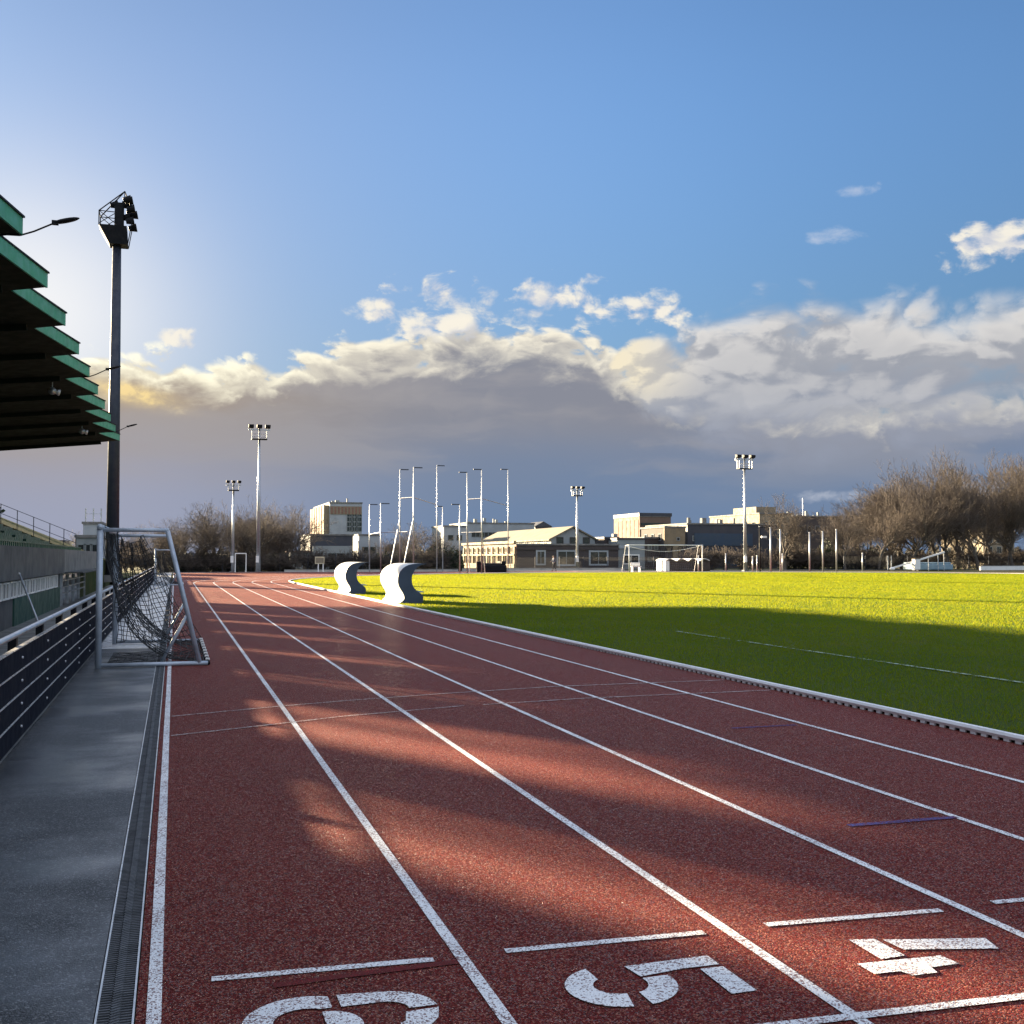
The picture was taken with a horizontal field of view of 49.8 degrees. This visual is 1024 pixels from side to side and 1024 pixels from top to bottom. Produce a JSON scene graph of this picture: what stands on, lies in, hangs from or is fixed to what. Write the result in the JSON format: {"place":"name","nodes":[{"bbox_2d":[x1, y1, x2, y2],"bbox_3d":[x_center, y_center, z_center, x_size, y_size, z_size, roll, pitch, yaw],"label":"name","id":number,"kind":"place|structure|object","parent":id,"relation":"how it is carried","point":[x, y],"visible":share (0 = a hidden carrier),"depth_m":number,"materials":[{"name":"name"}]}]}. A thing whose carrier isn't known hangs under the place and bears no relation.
{"place":"outdoors","nodes":[
{"label":"outdoors","id":0,"kind":"place"},
{"bbox_2d":[0,517,109,597],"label":"grass bank","id":1,"kind":"structure","parent":0,"point":[90,582],"depth_m":67.34,"materials":[{"name":"green plant"}]},
{"bbox_2d":[98,191,137,581],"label":"stadium mast","id":2,"kind":"object","parent":1,"relation":"on","point":[115,235],"visible":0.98,"depth_m":80.24,"materials":[{"name":"metal"}]},
{"bbox_2d":[0,585,118,655],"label":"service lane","id":3,"kind":"structure","parent":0,"point":[23,638],"depth_m":36.44,"materials":[{"name":"grey concrete"}]},
{"bbox_2d":[0,194,120,631],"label":"grandstand","id":4,"kind":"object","parent":3,"relation":"on","point":[38,349],"visible":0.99,"depth_m":38.24,"materials":[{"name":"metal"}]},
{"bbox_2d":[0,217,79,235],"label":"roof lamp","id":5,"kind":"object","parent":4,"relation":"attached to","point":[63,221],"visible":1,"depth_m":21.99,"materials":[{"name":"black metal"}]},
{"bbox_2d":[60,573,84,605],"bbox_3d":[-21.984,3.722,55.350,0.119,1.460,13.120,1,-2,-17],"label":"glazed door","id":6,"kind":"structure","parent":4,"relation":"in","point":[70,587],"depth_m":53.42,"materials":[{"name":"glass"}]},
{"bbox_2d":[0,648,157,1023],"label":"walkway","id":7,"kind":"structure","parent":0,"point":[69,764],"depth_m":6.29,"materials":[{"name":"concrete"}]},
{"bbox_2d":[95,524,209,668],"bbox_3d":[-5.904,1.309,18.340,1.605,2.074,4.802,1,-2,-17],"label":"portable goal","id":8,"kind":"object","parent":7,"relation":"on","point":[195,657],"visible":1,"depth_m":17.53,"materials":[{"name":"metal"}]},
{"bbox_2d":[102,573,171,648],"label":"walkway slabs","id":9,"kind":"structure","parent":0,"point":[107,643],"depth_m":27.75,"materials":[{"name":"grey concrete"}]},
{"bbox_2d":[154,548,183,585],"bbox_3d":[-19.806,3.157,63.775,1.605,2.074,4.802,1,-2,-17],"label":"portable goal","id":10,"kind":"object","parent":9,"relation":"on","point":[172,581],"visible":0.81,"depth_m":64.61,"materials":[{"name":"metal"}]},
{"bbox_2d":[0,0,1023,555],"label":"sky","id":11,"kind":"structure","parent":0,"point":[622,251],"materials":[{"name":"blue"}]},
{"bbox_2d":[157,569,972,572],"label":"path","id":12,"kind":"structure","parent":0,"point":[634,570],"depth_m":126.02,"materials":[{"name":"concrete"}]},
{"bbox_2d":[226,480,240,571],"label":"floodlight mast","id":13,"kind":"object","parent":12,"relation":"on","point":[232,547],"visible":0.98,"depth_m":115.56,"materials":[{"name":"metal"}]},
{"bbox_2d":[248,424,270,571],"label":"floodlight mast","id":14,"kind":"object","parent":12,"relation":"on","point":[259,427],"visible":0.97,"depth_m":115.87,"materials":[{"name":"metal"}]},
{"bbox_2d":[284,569,457,571],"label":"wall","id":15,"kind":"structure","parent":12,"relation":"on","point":[325,570],"depth_m":120.78,"materials":[{"name":"concrete"}]},
{"bbox_2d":[122,565,1023,1023],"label":"park ground","id":16,"kind":"structure","parent":0,"point":[654,569],"depth_m":122.92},
{"bbox_2d":[74,535,105,557],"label":"glass pavilion","id":17,"kind":"structure","parent":16,"relation":"on","point":[86,542],"depth_m":86.03,"materials":[{"name":"glass"}]},
{"bbox_2d":[82,508,105,535],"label":"white gable block","id":18,"kind":"structure","parent":16,"relation":"on","point":[89,528],"depth_m":104.93,"materials":[{"name":"paint"}]},
{"bbox_2d":[94,583,171,1023],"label":"drain channel","id":19,"kind":"object","parent":16,"relation":"on","point":[116,1002],"visible":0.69,"depth_m":5.26,"materials":[{"name":"metal"}]},
{"bbox_2d":[126,520,166,570],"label":"bare tree","id":20,"kind":"object","parent":16,"relation":"on","point":[154,544],"visible":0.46,"depth_m":117.40,"materials":[{"name":"brown plant"}]},
{"bbox_2d":[143,517,201,558],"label":"bare tree","id":21,"kind":"object","parent":16,"relation":"on","point":[165,538],"visible":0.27,"depth_m":123.97,"materials":[{"name":"brown plant"}]},
{"bbox_2d":[155,521,203,559],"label":"bare tree","id":22,"kind":"object","parent":16,"relation":"on","point":[181,541],"visible":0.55,"depth_m":118.29,"materials":[{"name":"brown plant"}]},
{"bbox_2d":[177,554,203,571],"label":"bare shrub","id":23,"kind":"object","parent":16,"relation":"on","point":[190,562],"visible":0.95,"depth_m":116.44,"materials":[{"name":"brown plant"}]},
{"bbox_2d":[182,548,224,571],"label":"bare shrub","id":24,"kind":"object","parent":16,"relation":"on","point":[203,561],"visible":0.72,"depth_m":117.85,"materials":[{"name":"brown plant"}]},
{"bbox_2d":[176,501,252,570],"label":"bare tree","id":25,"kind":"object","parent":16,"relation":"on","point":[207,544],"visible":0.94,"depth_m":118.68,"materials":[{"name":"brown plant"}]},
{"bbox_2d":[186,501,253,553],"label":"bare tree","id":26,"kind":"object","parent":16,"relation":"on","point":[217,546],"visible":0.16,"depth_m":125.18,"materials":[{"name":"brown plant"}]},
{"bbox_2d":[206,549,237,570],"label":"bare shrub","id":27,"kind":"object","parent":16,"relation":"on","point":[219,560],"visible":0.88,"depth_m":117.63,"materials":[{"name":"brown plant"}]},
{"bbox_2d":[218,495,281,556],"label":"bare tree","id":28,"kind":"object","parent":16,"relation":"on","point":[250,521],"visible":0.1,"depth_m":132.86,"materials":[{"name":"brown plant"}]},
{"bbox_2d":[241,551,268,570],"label":"bare shrub","id":29,"kind":"object","parent":16,"relation":"on","point":[252,561],"visible":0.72,"depth_m":118.29,"materials":[{"name":"brown plant"}]},
{"bbox_2d":[216,506,294,555],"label":"bare tree","id":30,"kind":"object","parent":16,"relation":"on","point":[244,542],"visible":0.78,"depth_m":119.72,"materials":[{"name":"brown plant"}]},
{"bbox_2d":[245,499,302,555],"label":"bare tree","id":31,"kind":"object","parent":16,"relation":"on","point":[270,519],"visible":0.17,"depth_m":126.87,"materials":[{"name":"brown plant"}]},
{"bbox_2d":[263,552,294,571],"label":"bare shrub","id":32,"kind":"object","parent":16,"relation":"on","point":[272,560],"visible":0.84,"depth_m":119.48,"materials":[{"name":"brown plant"}]},
{"bbox_2d":[250,510,315,568],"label":"bare tree","id":33,"kind":"object","parent":16,"relation":"on","point":[281,544],"visible":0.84,"depth_m":122.33,"materials":[{"name":"brown plant"}]},
{"bbox_2d":[272,547,310,568],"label":"bare shrub","id":34,"kind":"object","parent":16,"relation":"on","point":[288,556],"visible":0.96,"depth_m":119.39,"materials":[{"name":"brown plant"}]},
{"bbox_2d":[263,503,336,555],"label":"bare tree","id":35,"kind":"object","parent":16,"relation":"on","point":[300,523],"visible":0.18,"depth_m":134.06,"materials":[{"name":"brown plant"}]},
{"bbox_2d":[286,545,331,568],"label":"bare shrub","id":36,"kind":"object","parent":16,"relation":"on","point":[306,565],"visible":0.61,"depth_m":121.64,"materials":[{"name":"brown plant"}]},
{"bbox_2d":[163,553,456,571],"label":"fence","id":37,"kind":"object","parent":16,"relation":"on","point":[297,555],"visible":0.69,"depth_m":118.86,"materials":[{"name":"metal"}]},
{"bbox_2d":[301,534,353,568],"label":"flat roofed house","id":38,"kind":"structure","parent":16,"relation":"on","point":[342,542],"depth_m":149.18,"materials":[{"name":"paint"}]},
{"bbox_2d":[310,498,362,533],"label":"apartment block","id":39,"kind":"structure","parent":16,"relation":"on","point":[346,516],"depth_m":190.14,"materials":[{"name":"concrete"}]},
{"bbox_2d":[326,549,364,568],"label":"bare shrub","id":40,"kind":"object","parent":16,"relation":"on","point":[340,561],"visible":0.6,"depth_m":122.14,"materials":[{"name":"brown plant"}]},
{"bbox_2d":[343,545,379,568],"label":"bare shrub","id":41,"kind":"object","parent":16,"relation":"on","point":[361,555],"visible":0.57,"depth_m":123.42,"materials":[{"name":"brown plant"}]},
{"bbox_2d":[353,534,379,558],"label":"white annex","id":42,"kind":"object","parent":16,"relation":"on","point":[360,541],"visible":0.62,"depth_m":158.94,"materials":[{"name":"paint"}]},
{"bbox_2d":[372,533,410,555],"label":"bare tree","id":43,"kind":"object","parent":16,"relation":"on","point":[385,548],"visible":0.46,"depth_m":138.13,"materials":[{"name":"brown plant"}]},
{"bbox_2d":[384,545,435,568],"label":"bare shrub","id":44,"kind":"object","parent":16,"relation":"on","point":[410,556],"visible":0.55,"depth_m":123.81,"materials":[{"name":"brown plant"}]},
{"bbox_2d":[389,523,462,554],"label":"bare tree","id":45,"kind":"object","parent":16,"relation":"on","point":[418,540],"visible":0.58,"depth_m":129.07,"materials":[{"name":"brown plant"}]},
{"bbox_2d":[431,525,466,556],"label":"white house","id":46,"kind":"structure","parent":16,"relation":"on","point":[450,532],"depth_m":169.93,"materials":[{"name":"paint"}]},
{"bbox_2d":[443,546,464,570],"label":"evergreen bush","id":47,"kind":"object","parent":16,"relation":"on","point":[462,564],"visible":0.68,"depth_m":125.39,"materials":[{"name":"green plant"}]},
{"bbox_2d":[449,518,534,542],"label":"grey block","id":48,"kind":"structure","parent":16,"relation":"on","point":[490,529],"depth_m":197.55,"materials":[{"name":"concrete"}]},
{"bbox_2d":[461,526,619,567],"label":"brick hall","id":49,"kind":"structure","parent":16,"relation":"on","point":[547,544],"depth_m":140.85,"materials":[{"name":"brick"}]},
{"bbox_2d":[556,550,575,565],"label":"window","id":50,"kind":"structure","parent":49,"relation":"in","point":[570,554],"depth_m":138.91,"materials":[{"name":"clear glass"}]},
{"bbox_2d":[589,550,607,565],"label":"window","id":51,"kind":"structure","parent":49,"relation":"in","point":[597,554],"depth_m":140.17,"materials":[{"name":"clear glass"}]},
{"bbox_2d":[462,568,623,570],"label":"wall","id":52,"kind":"structure","parent":16,"relation":"on","point":[560,569],"depth_m":128.53,"materials":[{"name":"concrete"}]},
{"bbox_2d":[120,545,1021,566],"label":"distant wood","id":53,"kind":"object","parent":16,"relation":"on","point":[906,551],"visible":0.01,"depth_m":226.16,"materials":[{"name":"brown plant"}]},
{"bbox_2d":[460,557,682,569],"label":"fence","id":54,"kind":"object","parent":16,"relation":"on","point":[594,560],"visible":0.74,"depth_m":130.20,"materials":[{"name":"metal"}]},
{"bbox_2d":[571,486,584,567],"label":"floodlight mast","id":55,"kind":"object","parent":16,"relation":"on","point":[577,532],"visible":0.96,"depth_m":131.98,"materials":[{"name":"metal"}]},
{"bbox_2d":[608,534,645,568],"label":"grey house","id":56,"kind":"structure","parent":16,"relation":"on","point":[631,542],"depth_m":143.78,"materials":[{"name":"white paint"}]},
{"bbox_2d":[629,537,658,568],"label":"brick infill","id":57,"kind":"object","parent":16,"relation":"on","point":[654,551],"visible":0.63,"depth_m":151.10,"materials":[{"name":"brick"}]},
{"bbox_2d":[640,526,686,558],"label":"cream gatehouse","id":58,"kind":"object","parent":16,"relation":"on","point":[671,535],"visible":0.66,"depth_m":150.03,"materials":[{"name":"paint"}]},
{"bbox_2d":[656,558,709,570],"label":"equipment store","id":59,"kind":"structure","parent":16,"relation":"on","point":[689,563],"depth_m":124.17,"materials":[{"name":"white paint"}]},
{"bbox_2d":[676,545,716,562],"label":"bare shrub","id":60,"kind":"object","parent":16,"relation":"on","point":[687,551],"visible":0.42,"depth_m":134.69,"materials":[{"name":"brown plant"}]},
{"bbox_2d":[645,518,777,567],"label":"school building","id":61,"kind":"structure","parent":16,"relation":"on","point":[719,533],"depth_m":155.77,"materials":[{"name":"concrete"}]},
{"bbox_2d":[708,546,741,569],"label":"bare shrub","id":62,"kind":"object","parent":16,"relation":"on","point":[721,555],"visible":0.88,"depth_m":135.11,"materials":[{"name":"brown plant"}]},
{"bbox_2d":[722,544,764,569],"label":"bare shrub","id":63,"kind":"object","parent":16,"relation":"on","point":[740,560],"visible":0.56,"depth_m":137.09,"materials":[{"name":"brown plant"}]},
{"bbox_2d":[735,454,755,570],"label":"floodlight mast","id":64,"kind":"object","parent":16,"relation":"on","point":[745,457],"visible":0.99,"depth_m":125.15,"materials":[{"name":"metal"}]},
{"bbox_2d":[709,507,791,565],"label":"pale flats","id":65,"kind":"structure","parent":16,"relation":"on","point":[754,515],"depth_m":188.06,"materials":[{"name":"concrete"}]},
{"bbox_2d":[762,544,801,569],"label":"bare shrub","id":66,"kind":"object","parent":16,"relation":"on","point":[776,554],"visible":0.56,"depth_m":138.45,"materials":[{"name":"brown plant"}]},
{"bbox_2d":[757,493,818,569],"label":"bare tree","id":67,"kind":"object","parent":16,"relation":"on","point":[798,539],"visible":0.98,"depth_m":136.56,"materials":[{"name":"brown plant"}]},
{"bbox_2d":[775,544,814,569],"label":"bare shrub","id":68,"kind":"object","parent":16,"relation":"on","point":[800,559],"visible":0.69,"depth_m":138.38,"materials":[{"name":"brown plant"}]},
{"bbox_2d":[787,498,840,564],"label":"brown flats","id":69,"kind":"structure","parent":16,"relation":"on","point":[815,545],"depth_m":191.80,"materials":[{"name":"brick"}]},
{"bbox_2d":[794,547,837,569],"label":"bare shrub","id":70,"kind":"object","parent":16,"relation":"on","point":[817,557],"visible":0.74,"depth_m":138.63,"materials":[{"name":"brown plant"}]},
{"bbox_2d":[812,538,846,569],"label":"evergreen bush","id":71,"kind":"object","parent":16,"relation":"on","point":[829,551],"visible":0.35,"depth_m":141.22,"materials":[{"name":"green plant"}]},
{"bbox_2d":[810,495,868,569],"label":"bare tree","id":72,"kind":"object","parent":16,"relation":"on","point":[840,542],"visible":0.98,"depth_m":135.36,"materials":[{"name":"brown plant"}]},
{"bbox_2d":[807,495,880,568],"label":"bare tree","id":73,"kind":"object","parent":16,"relation":"on","point":[833,522],"visible":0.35,"depth_m":144.17,"materials":[{"name":"brown plant"}]},
{"bbox_2d":[830,546,869,569],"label":"bare shrub","id":74,"kind":"object","parent":16,"relation":"on","point":[851,558],"visible":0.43,"depth_m":140.58,"materials":[{"name":"brown plant"}]},
{"bbox_2d":[821,485,884,567],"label":"bare tree","id":75,"kind":"object","parent":16,"relation":"on","point":[867,542],"visible":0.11,"depth_m":153.44,"materials":[{"name":"brown plant"}]},
{"bbox_2d":[810,458,943,558],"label":"bare tree","id":76,"kind":"object","parent":16,"relation":"on","point":[880,498],"visible":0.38,"depth_m":145.19,"materials":[{"name":"brown plant"}]},
{"bbox_2d":[851,478,930,569],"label":"bare tree","id":77,"kind":"object","parent":16,"relation":"on","point":[893,527],"visible":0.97,"depth_m":136.56,"materials":[{"name":"brown plant"}]},
{"bbox_2d":[847,472,942,568],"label":"bare tree","id":78,"kind":"object","parent":16,"relation":"on","point":[865,509],"visible":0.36,"depth_m":144.35,"materials":[{"name":"brown plant"}]},
{"bbox_2d":[903,562,952,569],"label":"landing bed","id":79,"kind":"object","parent":16,"relation":"on","point":[942,565],"visible":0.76,"depth_m":130.39,"materials":[{"name":"blue fabric"}]},
{"bbox_2d":[844,556,1022,569],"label":"fence","id":80,"kind":"object","parent":16,"relation":"on","point":[898,561],"visible":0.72,"depth_m":135.40,"materials":[{"name":"metal"}]},
{"bbox_2d":[890,463,986,557],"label":"bare tree","id":81,"kind":"object","parent":16,"relation":"on","point":[923,521],"visible":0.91,"depth_m":136.64,"materials":[{"name":"brown plant"}]},
{"bbox_2d":[871,451,1016,569],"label":"bare tree","id":82,"kind":"object","parent":16,"relation":"on","point":[971,546],"visible":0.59,"depth_m":141.14,"materials":[{"name":"brown plant"}]},
{"bbox_2d":[895,448,992,561],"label":"bare tree","id":83,"kind":"object","parent":16,"relation":"on","point":[943,480],"visible":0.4,"depth_m":141.20,"materials":[{"name":"brown plant"}]},
{"bbox_2d":[926,547,972,567],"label":"bare shrub","id":84,"kind":"object","parent":16,"relation":"on","point":[952,555],"visible":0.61,"depth_m":144.22,"materials":[{"name":"brown plant"}]},
{"bbox_2d":[909,445,1000,568],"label":"bare tree","id":85,"kind":"object","parent":16,"relation":"on","point":[918,471],"visible":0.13,"depth_m":149.65,"materials":[{"name":"brown plant"}]},
{"bbox_2d":[941,531,1014,563],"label":"woodland house","id":86,"kind":"structure","parent":16,"relation":"on","point":[994,547],"depth_m":211.36,"materials":[{"name":"concrete"}]},
{"bbox_2d":[941,451,1023,567],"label":"bare tree","id":87,"kind":"object","parent":16,"relation":"on","point":[991,488],"visible":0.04,"depth_m":155.57,"materials":[{"name":"brown plant"}]},
{"bbox_2d":[952,452,1022,565],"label":"bare tree","id":88,"kind":"object","parent":16,"relation":"on","point":[987,545],"visible":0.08,"depth_m":152.30,"materials":[{"name":"brown plant"}]},
{"bbox_2d":[959,453,1023,565],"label":"bare tree","id":89,"kind":"object","parent":16,"relation":"on","point":[1015,515],"visible":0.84,"depth_m":142.66,"materials":[{"name":"brown plant"}]},
{"bbox_2d":[960,451,1023,565],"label":"bare tree","id":90,"kind":"object","parent":16,"relation":"on","point":[1005,546],"visible":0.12,"depth_m":160.78,"materials":[{"name":"brown plant"}]},
{"bbox_2d":[979,565,1023,569],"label":"wall","id":91,"kind":"structure","parent":16,"relation":"on","point":[1016,567],"depth_m":135.98,"materials":[{"name":"white paint"}]},
{"bbox_2d":[995,545,1023,564],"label":"bare shrub","id":92,"kind":"object","parent":16,"relation":"on","point":[1018,554],"visible":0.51,"depth_m":148.62,"materials":[{"name":"brown plant"}]},
{"bbox_2d":[135,571,1023,1023],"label":"track","id":93,"kind":"structure","parent":0,"point":[365,811],"depth_m":6.25,"materials":[{"name":"rubber"}]},
{"bbox_2d":[369,465,508,573],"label":"throwing cage","id":94,"kind":"object","parent":93,"relation":"on","point":[437,506],"visible":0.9,"depth_m":109.31,"materials":[{"name":"metal"}]},
{"bbox_2d":[482,561,506,571],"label":"landing mat","id":95,"kind":"object","parent":93,"relation":"on","point":[499,566],"visible":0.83,"depth_m":115.46,"materials":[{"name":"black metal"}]},
{"bbox_2d":[289,572,1023,744],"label":"track kerb","id":96,"kind":"structure","parent":93,"relation":"on","point":[1015,738],"depth_m":13.47,"materials":[{"name":"white concrete"}]},
{"bbox_2d":[292,572,1023,734],"bbox_3d":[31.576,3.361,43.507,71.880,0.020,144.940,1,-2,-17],"label":"infield","id":97,"kind":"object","parent":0,"point":[904,695],"visible":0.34,"depth_m":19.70,"materials":[{"name":"plant"}]},
{"bbox_2d":[334,562,368,593],"bbox_3d":[-7.119,2.901,48.828,1.019,1.371,3.420,1,-2,-17],"label":"team shelter","id":98,"kind":"object","parent":97,"relation":"on","point":[345,574],"visible":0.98,"depth_m":47.25,"materials":[{"name":"white plastic"}]},
{"bbox_2d":[380,563,423,603],"bbox_3d":[-3.909,2.520,39.465,1.019,1.371,3.420,1,-2,-17],"label":"team shelter","id":99,"kind":"object","parent":97,"relation":"on","point":[396,581],"visible":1,"depth_m":37.97,"materials":[{"name":"white plastic"}]},
{"bbox_2d":[622,545,702,571],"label":"football goal","id":100,"kind":"object","parent":97,"relation":"on","point":[629,570],"visible":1,"depth_m":114.21,"materials":[{"name":"white paint"}]},
{"label":"ground","id":101,"kind":"structure","parent":0,"visible":0},
{"bbox_2d":[0,573,159,763],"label":"retaining kerb","id":102,"kind":"structure","parent":101,"relation":"on","point":[10,750],"depth_m":11.54,"materials":[{"name":"concrete"}]},
{"bbox_2d":[0,567,153,760],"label":"barrier fence","id":103,"kind":"object","parent":102,"relation":"on","point":[39,669],"visible":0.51,"depth_m":11.25,"materials":[{"name":"metal"}]},
{"bbox_2d":[613,513,671,537],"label":"tower block","id":104,"kind":"structure","parent":101,"relation":"on","point":[628,525],"depth_m":361.13,"materials":[{"name":"concrete"}]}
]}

